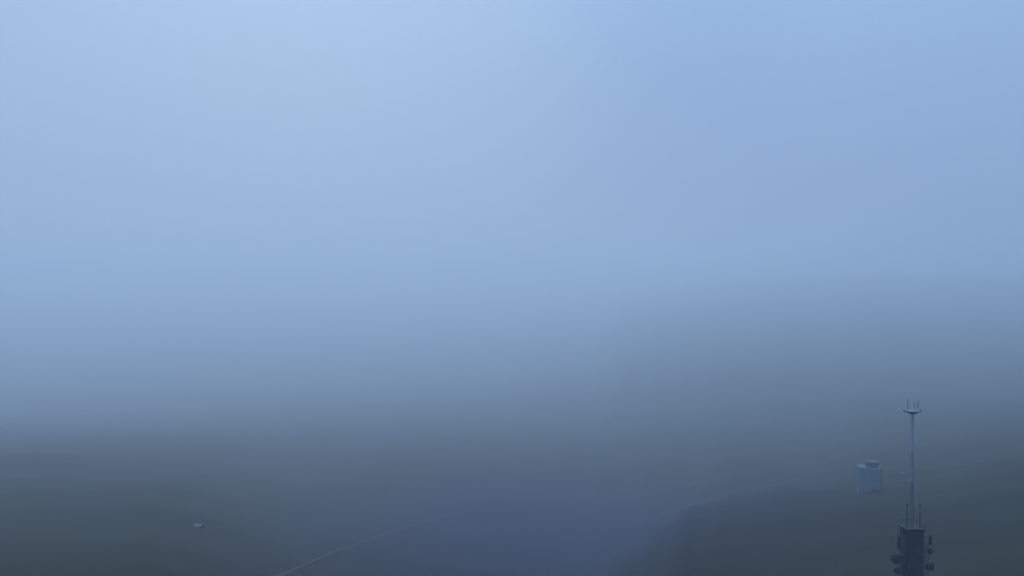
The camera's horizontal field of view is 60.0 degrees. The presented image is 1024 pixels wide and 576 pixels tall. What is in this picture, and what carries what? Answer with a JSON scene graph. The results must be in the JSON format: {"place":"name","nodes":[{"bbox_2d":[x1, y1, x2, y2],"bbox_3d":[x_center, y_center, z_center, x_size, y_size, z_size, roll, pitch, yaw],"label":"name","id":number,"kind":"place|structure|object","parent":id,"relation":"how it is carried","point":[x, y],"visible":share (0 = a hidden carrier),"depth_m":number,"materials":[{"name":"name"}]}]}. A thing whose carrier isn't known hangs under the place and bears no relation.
{"place":"outdoors","nodes":[
{"label":"outdoors","id":0,"kind":"place"},
{"bbox_2d":[275,507,487,575],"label":"path","id":1,"kind":"structure","parent":0,"point":[292,570],"depth_m":614.16,"materials":[{"name":"grey"}]},
{"bbox_2d":[0,269,1023,575],"bbox_3d":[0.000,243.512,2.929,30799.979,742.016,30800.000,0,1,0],"label":"mountain slopes","id":2,"kind":"structure","parent":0,"point":[740,425],"depth_m":1920.01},
{"bbox_2d":[193,523,203,527],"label":"mountain hut","id":3,"kind":"object","parent":2,"relation":"on","point":[199,525],"visible":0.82,"depth_m":579.47,"materials":[{"name":"grey"}]},
{"bbox_2d":[857,460,881,492],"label":"summit building","id":4,"kind":"structure","parent":2,"relation":"on","point":[869,476],"depth_m":614.00,"materials":[{"name":"paint"}]},
{"bbox_2d":[890,399,933,575],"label":"communication tower","id":5,"kind":"structure","parent":2,"relation":"on","point":[910,546],"depth_m":189.54,"materials":[{"name":"metal"}]},
{"bbox_2d":[0,0,1023,310],"label":"sky","id":6,"kind":"structure","parent":0,"point":[154,153],"materials":[{"name":"blue"}]}
]}

